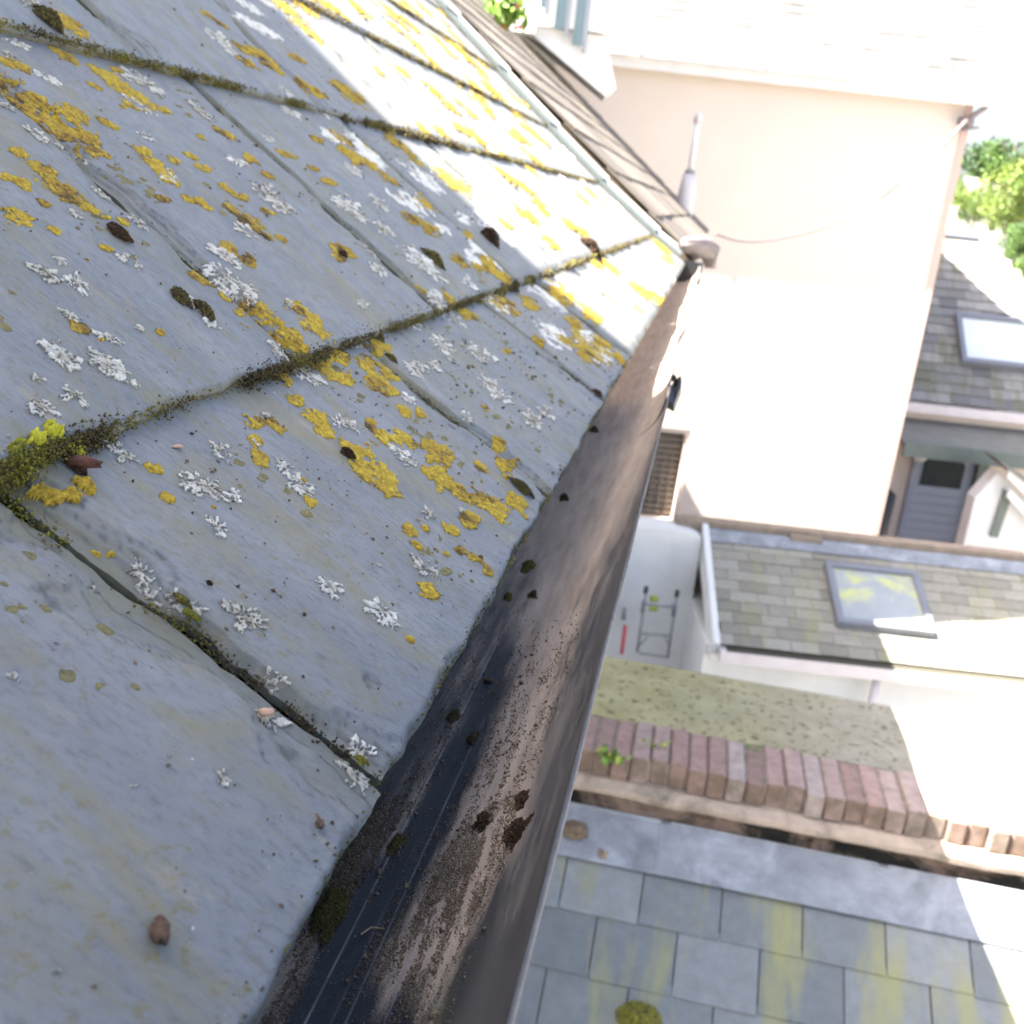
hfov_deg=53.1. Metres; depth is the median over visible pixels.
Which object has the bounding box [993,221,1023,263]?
tree
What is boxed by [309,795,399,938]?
grit heap
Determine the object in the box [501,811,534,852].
moss clump
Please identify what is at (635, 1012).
moss mound
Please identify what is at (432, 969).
grit
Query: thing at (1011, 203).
tree
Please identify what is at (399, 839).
moss clump
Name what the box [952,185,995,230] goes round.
tree
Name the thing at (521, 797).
moss clump
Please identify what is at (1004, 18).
sky
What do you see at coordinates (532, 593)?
moss clump
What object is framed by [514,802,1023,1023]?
roof
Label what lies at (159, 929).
earth crumb
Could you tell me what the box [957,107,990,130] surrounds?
cable bracket
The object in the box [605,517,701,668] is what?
yard wall
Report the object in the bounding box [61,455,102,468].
leaf scrap
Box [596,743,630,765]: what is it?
weed
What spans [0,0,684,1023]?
slate roof
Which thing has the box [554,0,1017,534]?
pink house
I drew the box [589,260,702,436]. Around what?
gutter
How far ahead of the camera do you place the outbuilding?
8.69 m
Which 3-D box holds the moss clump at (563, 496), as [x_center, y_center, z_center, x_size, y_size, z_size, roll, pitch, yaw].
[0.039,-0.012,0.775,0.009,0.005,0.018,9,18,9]
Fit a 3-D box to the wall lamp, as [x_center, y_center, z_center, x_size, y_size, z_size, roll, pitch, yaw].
[5.628,-0.840,14.121,0.173,0.347,0.278,6,17,0]
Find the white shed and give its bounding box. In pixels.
[955,450,1023,550]
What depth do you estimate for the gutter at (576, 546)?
0.38 m
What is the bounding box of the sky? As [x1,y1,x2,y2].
[958,0,1023,182]
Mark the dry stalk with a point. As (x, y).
(366, 930)
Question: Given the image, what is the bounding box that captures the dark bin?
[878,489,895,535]
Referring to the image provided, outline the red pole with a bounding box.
[620,625,626,653]
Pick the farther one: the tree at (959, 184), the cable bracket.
the tree at (959, 184)
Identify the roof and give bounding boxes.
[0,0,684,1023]
[435,0,708,261]
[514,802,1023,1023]
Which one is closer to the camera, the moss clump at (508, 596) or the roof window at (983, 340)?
the moss clump at (508, 596)
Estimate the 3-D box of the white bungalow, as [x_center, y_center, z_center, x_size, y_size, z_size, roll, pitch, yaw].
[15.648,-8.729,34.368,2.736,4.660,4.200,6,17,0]
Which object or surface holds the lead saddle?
attached to the neighbour roof at (608, 150)
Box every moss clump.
[306,879,359,945]
[386,832,406,856]
[446,708,460,722]
[466,731,479,745]
[471,811,492,832]
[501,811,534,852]
[503,592,511,601]
[514,789,529,810]
[520,559,536,572]
[527,589,537,598]
[559,493,568,501]
[588,425,598,432]
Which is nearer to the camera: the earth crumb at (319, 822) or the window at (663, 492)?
the earth crumb at (319, 822)
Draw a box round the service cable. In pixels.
[715,118,968,242]
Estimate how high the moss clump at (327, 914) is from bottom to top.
0.007 m
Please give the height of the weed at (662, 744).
0.037 m
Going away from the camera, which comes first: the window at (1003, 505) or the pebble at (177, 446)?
the pebble at (177, 446)
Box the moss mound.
[615,1000,662,1023]
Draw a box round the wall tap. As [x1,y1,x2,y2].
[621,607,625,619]
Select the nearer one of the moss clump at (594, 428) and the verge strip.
the moss clump at (594, 428)
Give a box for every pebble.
[172,444,184,447]
[257,707,275,716]
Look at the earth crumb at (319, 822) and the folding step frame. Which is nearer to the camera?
the earth crumb at (319, 822)
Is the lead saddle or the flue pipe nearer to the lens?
the lead saddle
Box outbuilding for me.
[674,513,1023,729]
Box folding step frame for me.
[636,586,679,657]
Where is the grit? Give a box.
[254,594,587,1023]
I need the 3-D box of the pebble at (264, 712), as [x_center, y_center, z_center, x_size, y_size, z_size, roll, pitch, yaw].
[-0.066,0.054,0.275,0.005,0.002,0.003,9,18,9]
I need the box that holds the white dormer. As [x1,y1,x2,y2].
[510,0,616,100]
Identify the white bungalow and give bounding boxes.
[947,176,1023,264]
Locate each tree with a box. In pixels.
[482,0,539,33]
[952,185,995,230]
[953,174,966,205]
[959,135,1023,206]
[975,155,1023,260]
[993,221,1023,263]
[1011,253,1023,277]
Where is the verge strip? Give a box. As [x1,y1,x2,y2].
[436,0,682,255]
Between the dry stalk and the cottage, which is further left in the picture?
the dry stalk
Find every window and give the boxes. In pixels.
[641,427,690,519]
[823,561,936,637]
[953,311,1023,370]
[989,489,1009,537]
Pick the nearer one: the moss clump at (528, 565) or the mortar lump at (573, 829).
the moss clump at (528, 565)
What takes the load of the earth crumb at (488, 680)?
in the gutter at (576, 546)
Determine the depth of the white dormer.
6.90 m
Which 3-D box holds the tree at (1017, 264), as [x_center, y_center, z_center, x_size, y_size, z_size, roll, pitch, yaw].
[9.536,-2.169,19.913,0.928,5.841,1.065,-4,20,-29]
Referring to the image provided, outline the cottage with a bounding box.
[887,229,1023,543]
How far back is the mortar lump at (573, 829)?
2.98 m
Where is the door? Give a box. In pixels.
[895,459,975,543]
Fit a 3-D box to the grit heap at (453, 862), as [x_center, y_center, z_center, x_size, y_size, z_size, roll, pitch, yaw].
[-0.017,0.115,0.338,0.013,0.005,0.041,11,18,16]
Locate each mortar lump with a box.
[563,819,587,840]
[597,848,608,858]
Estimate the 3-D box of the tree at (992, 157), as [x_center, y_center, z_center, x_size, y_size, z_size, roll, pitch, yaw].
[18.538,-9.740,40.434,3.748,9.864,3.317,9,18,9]
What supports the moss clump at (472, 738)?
in the gutter at (576, 546)
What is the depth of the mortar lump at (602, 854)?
2.94 m
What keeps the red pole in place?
attached to the yard wall at (663, 561)
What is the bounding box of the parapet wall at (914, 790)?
[570,656,1023,890]
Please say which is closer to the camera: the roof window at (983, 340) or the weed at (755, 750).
the weed at (755, 750)
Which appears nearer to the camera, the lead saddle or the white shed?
the lead saddle
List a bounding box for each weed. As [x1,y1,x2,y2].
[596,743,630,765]
[642,738,671,747]
[745,745,760,751]
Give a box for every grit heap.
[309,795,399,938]
[431,830,486,900]
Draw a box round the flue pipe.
[677,112,701,215]
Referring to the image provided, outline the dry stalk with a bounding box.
[360,926,384,934]
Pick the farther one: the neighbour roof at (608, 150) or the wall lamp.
the wall lamp
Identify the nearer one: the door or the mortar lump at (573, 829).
the mortar lump at (573, 829)
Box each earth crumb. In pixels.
[149,914,170,945]
[315,817,325,829]
[483,678,493,682]
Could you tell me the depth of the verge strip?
3.22 m
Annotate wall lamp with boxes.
[910,457,925,463]
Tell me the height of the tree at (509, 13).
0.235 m
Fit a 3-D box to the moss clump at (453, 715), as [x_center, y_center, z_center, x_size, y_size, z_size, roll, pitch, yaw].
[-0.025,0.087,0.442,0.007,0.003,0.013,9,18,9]
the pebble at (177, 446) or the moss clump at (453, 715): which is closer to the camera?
the pebble at (177, 446)
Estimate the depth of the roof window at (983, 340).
14.45 m
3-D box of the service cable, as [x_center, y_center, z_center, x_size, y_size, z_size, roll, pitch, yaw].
[2.563,-2.475,7.066,0.177,1.258,7.444,15,19,25]
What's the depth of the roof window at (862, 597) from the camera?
8.78 m
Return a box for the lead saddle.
[677,235,720,268]
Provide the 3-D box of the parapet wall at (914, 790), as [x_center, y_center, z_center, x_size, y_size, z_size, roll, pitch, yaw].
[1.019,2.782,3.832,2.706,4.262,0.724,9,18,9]
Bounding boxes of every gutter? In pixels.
[254,374,681,1023]
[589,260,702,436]
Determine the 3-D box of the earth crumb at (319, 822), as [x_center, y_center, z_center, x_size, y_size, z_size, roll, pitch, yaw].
[-0.048,0.078,0.255,0.003,0.002,0.004,9,18,9]
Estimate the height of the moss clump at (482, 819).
0.004 m

